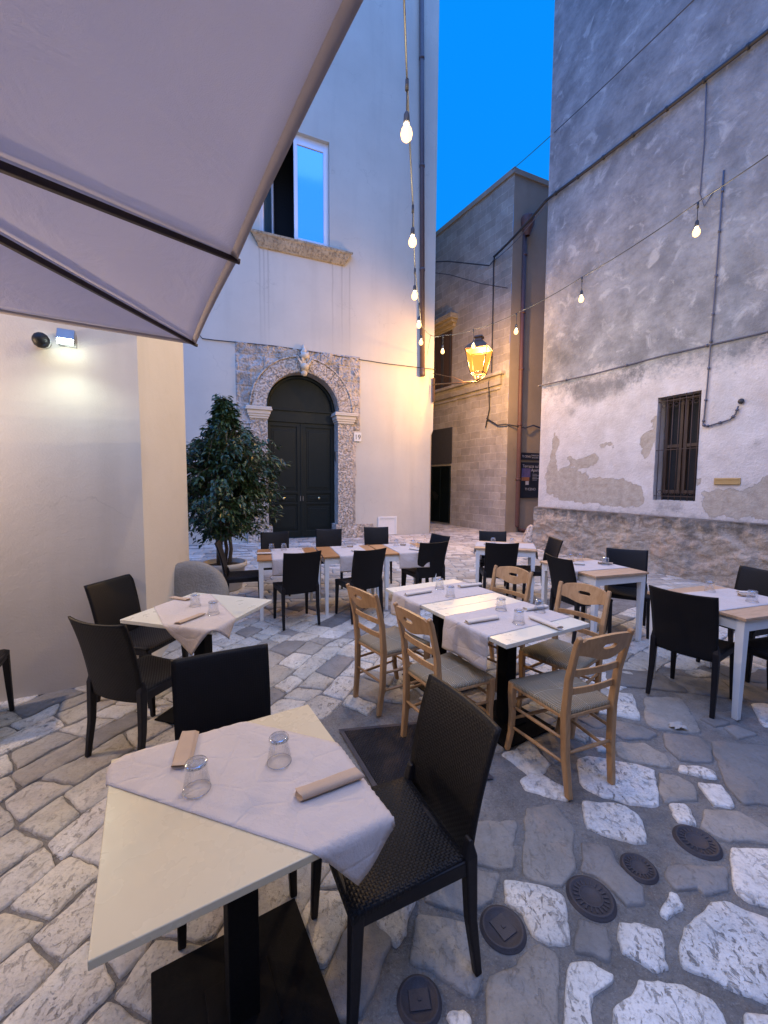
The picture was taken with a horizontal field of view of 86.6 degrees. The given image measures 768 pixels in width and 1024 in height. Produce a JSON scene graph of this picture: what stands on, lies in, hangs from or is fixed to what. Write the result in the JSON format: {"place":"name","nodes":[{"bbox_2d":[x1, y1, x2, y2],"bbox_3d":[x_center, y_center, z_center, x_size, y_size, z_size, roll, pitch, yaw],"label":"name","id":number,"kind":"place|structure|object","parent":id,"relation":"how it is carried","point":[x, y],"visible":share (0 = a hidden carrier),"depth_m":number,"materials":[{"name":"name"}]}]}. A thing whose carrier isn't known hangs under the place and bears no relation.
{"place":"outdoors","nodes":[
{"label":"outdoors","id":0,"kind":"place"},
{"bbox_2d":[0,504,767,1023],"bbox_3d":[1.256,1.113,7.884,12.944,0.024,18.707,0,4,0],"label":"stone paving","id":1,"kind":"structure","parent":0,"point":[724,943],"depth_m":1.87,"materials":[{"name":"grey stone"}]},
{"bbox_2d":[0,649,14,710],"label":"black chair","id":2,"kind":"object","parent":1,"relation":"on","point":[5,662],"visible":1,"depth_m":2.92,"materials":[{"name":"plastic"}]},
{"bbox_2d":[0,314,188,701],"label":"building","id":3,"kind":"structure","parent":1,"relation":"on","point":[93,477],"depth_m":3.23,"materials":[{"name":"beige paint"}]},
{"bbox_2d":[31,332,50,348],"bbox_3d":[-2.517,-1.260,2.990,0.108,0.110,0.150,-2,5,-30],"label":"security camera","id":4,"kind":"object","parent":3,"relation":"attached to","point":[40,340],"visible":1,"depth_m":2.96,"materials":[{"name":"black plastic"}]},
{"bbox_2d":[56,328,76,347],"bbox_3d":[-2.385,-1.309,3.056,0.110,0.129,0.163,-2,5,-30],"label":"floodlight","id":5,"kind":"object","parent":3,"relation":"attached to","point":[66,337],"visible":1,"depth_m":3.03,"materials":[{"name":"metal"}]},
{"bbox_2d":[67,616,172,757],"bbox_3d":[-1.536,1.034,2.546,0.444,0.891,0.570,2,4,19],"label":"black chair","id":6,"kind":"object","parent":1,"relation":"on","point":[117,670],"visible":0.9,"depth_m":2.34,"materials":[{"name":"wicker"}]},
{"bbox_2d":[84,574,187,708],"bbox_3d":[-1.945,0.983,3.222,0.570,0.891,0.444,1,4,11],"label":"black chair","id":7,"kind":"object","parent":1,"relation":"on","point":[113,601],"visible":0.59,"depth_m":3.23,"materials":[{"name":"plastic"}]},
{"bbox_2d":[0,0,362,346],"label":"garden umbrella","id":8,"kind":"object","parent":1,"relation":"on","point":[145,145],"visible":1,"depth_m":1.22,"materials":[{"name":"fabric"}]},
{"bbox_2d":[120,593,271,723],"bbox_3d":[-1.319,1.073,2.976,0.720,0.748,0.700,2,4,15],"label":"pedestal table","id":9,"kind":"object","parent":1,"relation":"on","point":[238,607],"visible":0.38,"depth_m":2.92,"materials":[{"name":"beige laminate"}]},
{"bbox_2d":[154,594,235,655],"bbox_3d":[-1.339,0.790,2.866,0.420,0.176,0.880,-3,5,-36],"label":"table cloth","id":10,"kind":"object","parent":9,"relation":"on","point":[189,636],"visible":0.98,"depth_m":2.71,"materials":[{"name":"fabric"}]},
{"bbox_2d":[169,596,190,600],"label":"napkin","id":11,"kind":"object","parent":10,"relation":"on","point":[179,598],"visible":1,"depth_m":3.15,"materials":[{"name":"beige fabric"}]},
{"bbox_2d":[175,613,205,624],"bbox_3d":[-1.290,0.706,2.708,0.054,0.013,0.221,2,4,21],"label":"napkin","id":12,"kind":"object","parent":10,"relation":"on","point":[188,618],"visible":1,"depth_m":2.68,"materials":[{"name":"beige fabric"}]},
{"bbox_2d":[174,561,228,599],"bbox_3d":[-2.137,0.949,4.479,0.824,0.820,0.245,-1,-4,-12],"label":"millstone","id":13,"kind":"object","parent":1,"relation":"on","point":[190,577],"visible":0.27,"depth_m":4.41,"materials":[{"name":"grey stone"}]},
{"bbox_2d":[87,705,339,1023],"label":"pedestal table","id":14,"kind":"object","parent":1,"relation":"on","point":[163,869],"visible":0.75,"depth_m":1.12,"materials":[{"name":"beige laminate"}]},
{"bbox_2d":[106,721,394,884],"bbox_3d":[-0.402,0.919,1.310,0.934,0.196,0.412,2,4,19],"label":"table cloth","id":15,"kind":"object","parent":14,"relation":"on","point":[249,777],"visible":0.93,"depth_m":1.22,"materials":[{"name":"fabric"}]},
{"bbox_2d":[171,730,198,768],"bbox_3d":[-0.678,0.805,1.393,0.061,0.013,0.202,-1,4,-17],"label":"napkin","id":16,"kind":"object","parent":15,"relation":"on","point":[184,752],"visible":1,"depth_m":1.37,"materials":[{"name":"beige fabric"}]},
{"bbox_2d":[295,767,364,800],"bbox_3d":[-0.164,0.816,1.230,0.207,0.022,0.055,-2,5,-28],"label":"napkin","id":17,"kind":"object","parent":15,"relation":"on","point":[326,784],"visible":1,"depth_m":1.21,"materials":[{"name":"beige fabric"}]},
{"bbox_2d":[171,643,296,950],"bbox_3d":[-0.668,1.114,1.767,0.444,0.855,0.570,-2,5,-27],"label":"black chair","id":18,"kind":"object","parent":1,"relation":"on","point":[215,690],"visible":0.34,"depth_m":1.93,"materials":[{"name":"wicker"}]},
{"bbox_2d":[214,540,259,597],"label":"black chair","id":19,"kind":"object","parent":1,"relation":"on","point":[240,576],"visible":0.82,"depth_m":5.30,"materials":[{"name":"plastic"}]},
{"bbox_2d":[186,393,293,591],"bbox_3d":[-2.373,-0.289,6.160,2.013,2.994,2.024,0,4,0],"label":"potted ficus","id":20,"kind":"object","parent":1,"relation":"on","point":[226,471],"visible":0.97,"depth_m":5.96,"materials":[{"name":"plant"}]},
{"bbox_2d":[260,531,290,595],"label":"black chair","id":21,"kind":"object","parent":1,"relation":"on","point":[274,540],"visible":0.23,"depth_m":6.34,"materials":[{"name":"plastic"}]},
{"bbox_2d":[257,547,321,620],"bbox_3d":[-1.246,0.905,5.304,0.765,0.750,0.780,-1,4,-17],"label":"wood topped table","id":22,"kind":"object","parent":1,"relation":"on","point":[264,560],"visible":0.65,"depth_m":4.88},
{"bbox_2d":[270,548,304,575],"bbox_3d":[-1.242,0.631,5.278,0.420,0.206,0.827,-1,4,-17],"label":"table cloth","id":23,"kind":"object","parent":22,"relation":"on","point":[277,561],"visible":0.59,"depth_m":4.95,"materials":[{"name":"fabric"}]},
{"bbox_2d":[273,550,321,630],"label":"black chair","id":24,"kind":"object","parent":1,"relation":"on","point":[300,573],"visible":1,"depth_m":4.62,"materials":[{"name":"plastic"}]},
{"bbox_2d":[183,0,438,544],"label":"cream building","id":25,"kind":"structure","parent":1,"relation":"on","point":[325,266],"depth_m":11.89,"materials":[{"name":"paint"}]},
{"bbox_2d":[260,135,328,246],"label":"window","id":26,"kind":"structure","parent":25,"relation":"in","point":[296,205],"depth_m":11.36,"materials":[{"name":"blue glass"}]},
{"bbox_2d":[267,375,334,537],"bbox_3d":[-2.426,-1.598,11.965,2.056,4.722,0.182,-1,5,-23],"label":"door","id":27,"kind":"structure","parent":25,"relation":"in","point":[300,421],"depth_m":11.99,"materials":[{"name":"black paint"}]},
{"bbox_2d":[200,336,435,369],"bbox_3d":[-1.551,-4.829,11.682,6.962,0.740,0.044,-1,5,-23],"label":"facade cable","id":28,"kind":"object","parent":25,"relation":"attached to","point":[317,352],"visible":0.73,"depth_m":11.57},
{"bbox_2d":[354,432,360,441],"bbox_3d":[-0.788,-2.245,12.189,0.230,0.260,0.020,-1,5,-23],"label":"house number plate","id":29,"kind":"object","parent":25,"relation":"attached to","point":[357,436],"visible":1,"depth_m":12.18,"materials":[{"name":"white ceramic"}]},
{"bbox_2d":[378,516,396,534],"bbox_3d":[0.108,0.429,12.793,0.640,0.570,0.030,-1,5,-23],"label":"meter door","id":30,"kind":"structure","parent":25,"relation":"in","point":[390,522],"depth_m":12.82,"materials":[{"name":"white paint"}]},
{"bbox_2d":[432,334,492,401],"bbox_3d":[2.124,-4.221,11.961,2.301,1.550,0.818,4,6,44],"label":"street lantern","id":31,"kind":"object","parent":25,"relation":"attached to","point":[478,356],"visible":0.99,"depth_m":11.29,"materials":[{"name":"yellow glass"}]},
{"bbox_2d":[316,529,342,588],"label":"black chair","id":32,"kind":"object","parent":1,"relation":"on","point":[328,537],"visible":0.32,"depth_m":6.79,"materials":[{"name":"plastic"}]},
{"bbox_2d":[315,545,378,614],"bbox_3d":[-0.495,0.893,5.533,0.765,0.750,0.780,-1,4,-17],"label":"wood topped table","id":33,"kind":"object","parent":1,"relation":"on","point":[329,555],"visible":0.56,"depth_m":5.11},
{"bbox_2d":[330,545,364,571],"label":"table cloth","id":34,"kind":"object","parent":33,"relation":"on","point":[345,553],"visible":0.59,"depth_m":5.12,"materials":[{"name":"fabric"}]},
{"bbox_2d":[335,547,386,624],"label":"black chair","id":35,"kind":"object","parent":1,"relation":"on","point":[367,569],"visible":0.94,"depth_m":4.84,"materials":[{"name":"plastic"}]},
{"bbox_2d":[364,527,391,583],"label":"black chair","id":36,"kind":"object","parent":1,"relation":"on","point":[375,535],"visible":0.34,"depth_m":7.14,"materials":[{"name":"plastic"}]},
{"bbox_2d":[346,583,429,716],"bbox_3d":[0.019,0.993,3.123,0.560,0.911,0.440,-3,5,-36],"label":"wooden chair","id":37,"kind":"object","parent":1,"relation":"on","point":[383,643],"visible":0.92,"depth_m":3.01,"materials":[{"name":"wood"}]},
{"bbox_2d":[369,543,435,609],"bbox_3d":[0.255,0.881,5.762,0.765,0.750,0.780,-1,4,-17],"label":"wood topped table","id":38,"kind":"object","parent":1,"relation":"on","point":[391,555],"visible":0.42,"depth_m":5.33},
{"bbox_2d":[382,543,429,568],"bbox_3d":[0.288,0.606,5.745,0.420,0.207,0.829,-1,4,-17],"label":"table cloth","id":39,"kind":"object","parent":38,"relation":"on","point":[408,557],"visible":0.86,"depth_m":5.37,"materials":[{"name":"fabric"}]},
{"bbox_2d":[310,674,501,1023],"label":"black chair","id":40,"kind":"object","parent":1,"relation":"on","point":[431,799],"visible":0.86,"depth_m":1.41,"materials":[{"name":"wicker"}]},
{"bbox_2d":[339,722,492,785],"bbox_3d":[0.158,1.500,2.534,0.845,0.023,0.602,0,4,-10],"label":"tread plate","id":41,"kind":"object","parent":1,"relation":"on","point":[381,753],"visible":0.39,"depth_m":2.55,"materials":[{"name":"metal"}]},
{"bbox_2d":[393,602,494,737],"bbox_3d":[0.366,1.032,2.610,0.560,0.911,0.440,-2,5,-30],"label":"wooden chair","id":42,"kind":"object","parent":41,"relation":"on","point":[455,671],"visible":0.88,"depth_m":2.55,"materials":[{"name":"brown wood"}]},
{"bbox_2d":[397,974,441,1023],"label":"drain cover","id":43,"kind":"object","parent":1,"relation":"on","point":[419,1000],"visible":1,"depth_m":1.32,"materials":[{"name":"metal"}]},
{"bbox_2d":[401,541,448,585],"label":"black chair","id":44,"kind":"object","parent":1,"relation":"on","point":[434,554],"visible":0.88,"depth_m":5.44,"materials":[{"name":"plastic"}]},
{"bbox_2d":[404,533,449,585],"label":"black chair","id":45,"kind":"object","parent":1,"relation":"on","point":[436,538],"visible":0.1,"depth_m":6.12,"materials":[{"name":"plastic"}]},
{"bbox_2d":[386,579,507,691],"bbox_3d":[0.512,1.049,3.453,0.757,0.748,0.702,-2,5,-29],"label":"pedestal table","id":46,"kind":"object","parent":1,"relation":"on","point":[438,622],"visible":0.34,"depth_m":3.36,"materials":[{"name":"beige laminate"}]},
{"bbox_2d":[391,582,493,622],"bbox_3d":[0.508,0.766,3.435,0.812,0.188,0.400,-2,5,-29],"label":"table cloth","id":47,"kind":"object","parent":46,"relation":"on","point":[413,603],"visible":0.71,"depth_m":3.36,"materials":[{"name":"fabric"}]},
{"bbox_2d":[404,589,431,595],"bbox_3d":[0.282,0.663,3.367,0.266,0.022,0.053,-2,5,-30],"label":"napkin","id":48,"kind":"object","parent":47,"relation":"on","point":[417,592],"visible":1,"depth_m":3.35,"materials":[{"name":"fabric"}]},
{"bbox_2d":[457,582,482,587],"bbox_3d":[0.763,0.647,3.619,0.244,0.022,0.055,-1,5,-24],"label":"napkin","id":49,"kind":"object","parent":47,"relation":"on","point":[470,585],"visible":1,"depth_m":3.60,"materials":[{"name":"fabric"}]},
{"bbox_2d":[430,166,548,532],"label":"alley building","id":50,"kind":"structure","parent":1,"relation":"on","point":[475,472],"depth_m":13.99,"materials":[{"name":"stone"}]},
{"bbox_2d":[434,330,451,389],"bbox_3d":[2.321,-5.933,16.087,0.055,2.130,1.040,-2,5,-31],"label":"window","id":51,"kind":"structure","parent":50,"relation":"in","point":[443,362],"depth_m":16.02,"materials":[{"name":"brown wood"}]},
{"bbox_2d":[435,261,492,265],"bbox_3d":[2.089,-9.030,14.874,4.045,1.213,0.193,3,5,36],"label":"wall cable","id":52,"kind":"object","parent":50,"relation":"attached to","point":[466,263],"depth_m":14.33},
{"bbox_2d":[438,273,505,287],"bbox_3d":[2.730,-8.316,14.545,0.111,1.969,3.877,-3,6,-42],"label":"wall cable","id":53,"kind":"object","parent":50,"relation":"attached to","point":[472,281],"depth_m":14.20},
{"bbox_2d":[485,258,494,427],"bbox_3d":[3.609,-5.731,13.901,0.113,5.611,0.272,-2,5,-31],"label":"wall cable","id":54,"kind":"object","parent":50,"relation":"attached to","point":[492,342],"depth_m":13.81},
{"bbox_2d":[494,203,546,260],"bbox_3d":[3.804,-7.940,11.744,0.024,0.660,3.782,0,4,-4],"label":"overhead cable","id":55,"kind":"object","parent":54,"relation":"attached to","point":[522,233],"visible":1,"depth_m":11.20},
{"bbox_2d":[487,419,540,428],"bbox_3d":[4.537,-3.003,13.706,2.037,0.436,0.783,1,4,4],"label":"wall cable","id":56,"kind":"object","parent":50,"relation":"attached to","point":[513,425],"depth_m":13.63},
{"bbox_2d":[520,462,538,497],"bbox_3d":[5.005,-1.088,13.931,0.860,1.210,0.030,-1,5,-23],"label":"poster","id":57,"kind":"object","parent":50,"relation":"attached to","point":[529,484],"visible":0.97,"depth_m":13.90,"materials":[{"name":"black paper"}]},
{"bbox_2d":[521,452,539,459],"bbox_3d":[5.001,-1.891,13.869,0.840,0.240,0.030,-1,5,-23],"label":"shop sign","id":58,"kind":"object","parent":50,"relation":"attached to","point":[530,456],"visible":0.98,"depth_m":13.85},
{"bbox_2d":[479,531,506,586],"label":"black chair","id":59,"kind":"object","parent":1,"relation":"on","point":[499,536],"visible":0.28,"depth_m":6.63,"materials":[{"name":"plastic"}]},
{"bbox_2d":[458,565,532,691],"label":"wooden chair","id":60,"kind":"object","parent":1,"relation":"on","point":[504,572],"visible":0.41,"depth_m":3.67,"materials":[{"name":"brown wood"}]},
{"bbox_2d":[479,542,518,598],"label":"black chair","id":61,"kind":"object","parent":1,"relation":"on","point":[498,554],"visible":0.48,"depth_m":5.41,"materials":[{"name":"plastic"}]},
{"bbox_2d":[480,905,526,954],"bbox_3d":[0.449,1.570,1.540,0.172,0.016,0.172,-2,5,-30],"label":"drain cover","id":62,"kind":"object","parent":1,"relation":"on","point":[502,929],"visible":1,"depth_m":1.53,"materials":[{"name":"metal"}]},
{"bbox_2d":[475,541,536,603],"bbox_3d":[1.795,0.867,6.078,0.840,0.750,0.740,2,4,16],"label":"wood topped table","id":63,"kind":"object","parent":1,"relation":"on","point":[530,554],"visible":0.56,"depth_m":5.67,"materials":[{"name":"white wood"}]},
{"bbox_2d":[474,541,537,558],"bbox_3d":[1.802,0.566,6.076,0.902,0.156,0.520,2,4,16],"label":"table cloth","id":64,"kind":"object","parent":63,"relation":"on","point":[521,545],"visible":0.58,"depth_m":6.03,"materials":[{"name":"fabric"}]},
{"bbox_2d":[434,597,589,748],"bbox_3d":[0.855,1.096,2.839,0.757,0.748,0.702,-2,5,-29],"label":"pedestal table","id":65,"kind":"object","parent":1,"relation":"on","point":[507,643],"visible":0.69,"depth_m":2.78,"materials":[{"name":"beige laminate"}]},
{"bbox_2d":[442,601,569,671],"bbox_3d":[0.855,0.828,2.818,0.815,0.218,0.420,-2,5,-29],"label":"table cloth","id":66,"kind":"object","parent":65,"relation":"on","point":[464,640],"visible":0.83,"depth_m":2.70,"materials":[{"name":"fabric"}]},
{"bbox_2d":[464,615,498,623],"bbox_3d":[0.651,0.713,2.710,0.262,0.022,0.057,-2,5,-24],"label":"napkin","id":67,"kind":"object","parent":66,"relation":"on","point":[482,619],"visible":1,"depth_m":2.69,"materials":[{"name":"fabric"}]},
{"bbox_2d":[523,604,548,610],"bbox_3d":[1.105,0.696,2.974,0.207,0.022,0.054,-1,5,-23],"label":"napkin","id":68,"kind":"object","parent":66,"relation":"on","point":[536,607],"visible":1,"depth_m":2.95,"materials":[{"name":"fabric"}]},
{"bbox_2d":[528,615,563,629],"bbox_3d":[1.055,0.718,2.663,0.057,0.022,0.249,-2,5,-27],"label":"napkin","id":69,"kind":"object","parent":66,"relation":"on","point":[546,622],"visible":1,"depth_m":2.64,"materials":[{"name":"fabric"}]},
{"bbox_2d":[521,525,533,542],"bbox_3d":[3.853,0.625,10.685,0.459,0.590,0.472,0,4,0],"label":"guard stone","id":70,"kind":"object","parent":1,"relation":"on","point":[528,534],"visible":0.59,"depth_m":10.58,"materials":[{"name":"stone"}]},
{"bbox_2d":[512,536,562,602],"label":"black chair","id":71,"kind":"object","parent":1,"relation":"on","point":[553,546],"visible":0.4,"depth_m":5.83,"materials":[{"name":"plastic"}]},
{"bbox_2d":[516,581,611,739],"bbox_3d":[1.320,1.012,2.961,0.560,0.911,0.440,-3,5,-37],"label":"wooden chair","id":72,"kind":"object","parent":1,"relation":"on","point":[554,652],"visible":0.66,"depth_m":2.97,"materials":[{"name":"brown wood"}]},
{"bbox_2d":[504,628,634,800],"bbox_3d":[1.063,1.055,2.356,0.440,0.911,0.560,-1,4,-21],"label":"wooden chair","id":73,"kind":"object","parent":1,"relation":"on","point":[565,696],"visible":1,"depth_m":2.24,"materials":[{"name":"brown wood"}]},
{"bbox_2d":[545,553,612,643],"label":"black chair","id":74,"kind":"object","parent":1,"relation":"on","point":[560,569],"visible":0.56,"depth_m":4.34,"materials":[{"name":"plastic"}]},
{"bbox_2d":[566,875,616,922],"bbox_3d":[0.842,1.565,1.657,0.188,0.014,0.188,4,6,43],"label":"drain cover","id":75,"kind":"object","parent":1,"relation":"on","point":[590,898],"visible":1,"depth_m":1.64,"materials":[{"name":"metal"}]},
{"bbox_2d":[540,558,648,641],"bbox_3d":[2.310,0.979,4.582,0.700,0.750,0.840,-1,4,-18],"label":"wood topped table","id":76,"kind":"object","parent":1,"relation":"on","point":[597,578],"visible":0.65,"depth_m":4.27,"materials":[{"name":"white wood"}]},
{"bbox_2d":[547,560,628,579],"bbox_3d":[2.291,0.682,4.596,0.739,0.166,0.460,-1,4,-18],"label":"table cloth","id":77,"kind":"object","parent":76,"relation":"on","point":[589,565],"visible":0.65,"depth_m":4.53,"materials":[{"name":"fabric"}]},
{"bbox_2d":[603,547,649,638],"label":"black chair","id":78,"kind":"object","parent":1,"relation":"on","point":[635,559],"visible":0.58,"depth_m":4.81,"materials":[{"name":"plastic"}]},
{"bbox_2d":[620,852,658,884],"bbox_3d":[1.117,1.558,1.785,0.148,0.014,0.148,0,4,-10],"label":"drain cover","id":79,"kind":"object","parent":1,"relation":"on","point":[639,868],"visible":1,"depth_m":1.77,"materials":[{"name":"metal"}]},
{"bbox_2d":[532,0,767,588],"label":"weathered building","id":80,"kind":"structure","parent":1,"relation":"on","point":[637,456],"depth_m":7.64,"materials":[{"name":"paint"}]},
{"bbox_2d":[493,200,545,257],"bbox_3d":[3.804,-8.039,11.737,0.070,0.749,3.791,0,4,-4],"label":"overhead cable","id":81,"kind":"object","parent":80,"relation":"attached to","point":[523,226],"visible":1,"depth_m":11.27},
{"bbox_2d":[512,0,693,169],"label":"overhead wire","id":82,"kind":"object","parent":80,"relation":"attached to","point":[617,73],"visible":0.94,"depth_m":6.94,"materials":[{"name":"black metal"}]},
{"bbox_2d":[538,330,767,386],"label":"wall cable","id":83,"kind":"object","parent":80,"relation":"attached to","point":[706,345],"depth_m":7.45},
{"bbox_2d":[545,29,767,201],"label":"cable bundle","id":84,"kind":"object","parent":80,"relation":"attached to","point":[748,46],"visible":1,"depth_m":7.29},
{"bbox_2d":[699,83,712,206],"bbox_3d":[5.420,-6.152,6.787,0.018,2.007,0.215,-2,5,-24],"label":"hanging cable","id":85,"kind":"object","parent":84,"relation":"hanging from","point":[703,149],"visible":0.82,"depth_m":6.84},
{"bbox_2d":[654,391,701,500],"bbox_3d":[5.465,-1.169,7.471,0.316,1.935,0.755,-2,5,-24],"label":"window","id":86,"kind":"structure","parent":80,"relation":"in","point":[682,423],"depth_m":7.48,"materials":[{"name":"brown wood"}]},
{"bbox_2d":[702,170,738,426],"bbox_3d":[5.565,-3.477,6.600,0.049,4.114,0.523,-2,5,-24],"label":"wall conduit","id":87,"kind":"object","parent":80,"relation":"attached to","point":[710,342],"depth_m":6.75,"materials":[{"name":"black plastic"}]},
{"bbox_2d":[714,478,740,484],"bbox_3d":[5.621,-0.502,6.681,0.035,0.110,0.370,-2,5,-24],"label":"vent tile","id":88,"kind":"object","parent":80,"relation":"attached to","point":[727,481],"visible":1,"depth_m":6.67,"materials":[{"name":"yellow ceramic"}]},
{"bbox_2d":[669,721,687,729],"bbox_3d":[2.011,1.460,2.792,0.110,0.023,0.070,0,4,0],"label":"crumpled paper","id":89,"kind":"object","parent":1,"relation":"on","point":[677,725],"visible":1,"depth_m":2.79,"materials":[{"name":"white paper"}]},
{"bbox_2d":[646,585,734,718],"bbox_3d":[2.381,1.014,3.158,0.570,0.891,0.444,-3,5,-35],"label":"black chair","id":90,"kind":"object","parent":1,"relation":"on","point":[685,624],"visible":0.97,"depth_m":3.00,"materials":[{"name":"plastic"}]},
{"bbox_2d":[672,824,722,860],"bbox_3d":[1.474,1.550,1.918,0.193,0.014,0.193,-1,4,-17],"label":"drain cover","id":91,"kind":"object","parent":1,"relation":"on","point":[698,842],"visible":1,"depth_m":1.91,"materials":[{"name":"metal"}]},
{"bbox_2d":[647,585,767,719],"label":"wood topped table","id":92,"kind":"object","parent":1,"relation":"on","point":[742,622],"visible":0.53,"depth_m":2.89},
{"bbox_2d":[684,588,767,610],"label":"table cloth","id":93,"kind":"object","parent":92,"relation":"on","point":[729,598],"visible":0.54,"depth_m":3.29,"materials":[{"name":"fabric"}]},
{"bbox_2d":[736,590,755,593],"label":"napkin","id":94,"kind":"object","parent":93,"relation":"on","point":[751,592],"visible":0.79,"depth_m":3.41,"materials":[{"name":"fabric"}]},
{"bbox_2d":[737,593,755,596],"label":"napkin","id":95,"kind":"object","parent":93,"relation":"on","point":[746,594],"visible":1,"depth_m":3.33,"materials":[{"name":"beige fabric"}]},
{"bbox_2d":[696,565,767,682],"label":"black chair","id":96,"kind":"object","parent":1,"relation":"on","point":[751,579],"visible":0.26,"depth_m":3.80,"materials":[{"name":"plastic"}]},
{"bbox_2d":[729,636,767,699],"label":"black chair","id":97,"kind":"object","parent":1,"relation":"on","point":[757,647],"visible":0.44,"depth_m":3.10,"materials":[{"name":"plastic"}]},
{"bbox_2d":[436,0,554,396],"label":"sky","id":98,"kind":"structure","parent":0,"point":[495,57],"materials":[{"name":"blue"}]},
{"bbox_3d":[1.151,-4.269,10.543,0.358,0.867,4.152,0,4,0],"label":"stay wire","id":99,"kind":"object","parent":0,"visible":0},
{"bbox_2d":[403,0,429,334],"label":"string light cable","id":100,"kind":"object","parent":99,"relation":"attached to","point":[404,10],"visible":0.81,"depth_m":2.88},
{"bbox_2d":[401,78,411,142],"bbox_3d":[0.151,-2.674,2.713,0.080,0.388,0.080,0,4,0],"label":"string bulb","id":101,"kind":"object","parent":100,"relation":"hanging from","point":[406,133],"visible":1,"depth_m":2.70,"materials":[{"name":"white glass"}]},
{"bbox_2d":[408,205,416,247],"bbox_3d":[0.279,-2.776,3.959,0.080,0.388,0.080,3,5,33],"label":"string bulb","id":102,"kind":"object","parent":100,"relation":"hanging from","point":[412,242],"visible":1,"depth_m":3.95,"materials":[{"name":"white glass"}]},
{"bbox_2d":[412,268,417,299],"bbox_3d":[0.393,-2.909,5.203,0.080,0.388,0.080,-2,5,-25],"label":"string bulb","id":103,"kind":"object","parent":100,"relation":"hanging from","point":[414,295],"visible":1,"depth_m":5.19,"materials":[{"name":"white glass"}]},
{"bbox_2d":[416,303,420,327],"bbox_3d":[0.554,-3.105,6.441,0.080,0.388,0.080,1,4,8],"label":"string bulb","id":104,"kind":"object","parent":100,"relation":"hanging from","point":[418,325],"visible":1,"depth_m":6.43,"materials":[{"name":"white glass"}]},
{"bbox_2d":[430,155,767,336],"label":"string light cable","id":105,"kind":"object","parent":99,"relation":"attached to","point":[630,247],"visible":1,"depth_m":5.47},
{"bbox_2d":[514,313,517,333],"bbox_3d":[2.488,-3.541,7.662,0.080,0.388,0.080,-3,6,-41],"label":"string bulb","id":106,"kind":"object","parent":105,"relation":"hanging from","point":[516,331],"visible":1,"depth_m":7.65,"materials":[{"name":"white glass"}]},
{"bbox_2d":[579,277,583,302],"bbox_3d":[3.134,-3.524,6.460,0.080,0.388,0.080,0,4,-8],"label":"string bulb","id":107,"kind":"object","parent":105,"relation":"hanging from","point":[581,298],"visible":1,"depth_m":6.45,"materials":[{"name":"white glass"}]},
{"bbox_2d":[692,201,700,236],"bbox_3d":[3.661,-3.421,4.763,0.080,0.388,0.080,2,5,24],"label":"string bulb","id":108,"kind":"object","parent":105,"relation":"hanging from","point":[696,232],"visible":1,"depth_m":4.75,"materials":[{"name":"white glass"}]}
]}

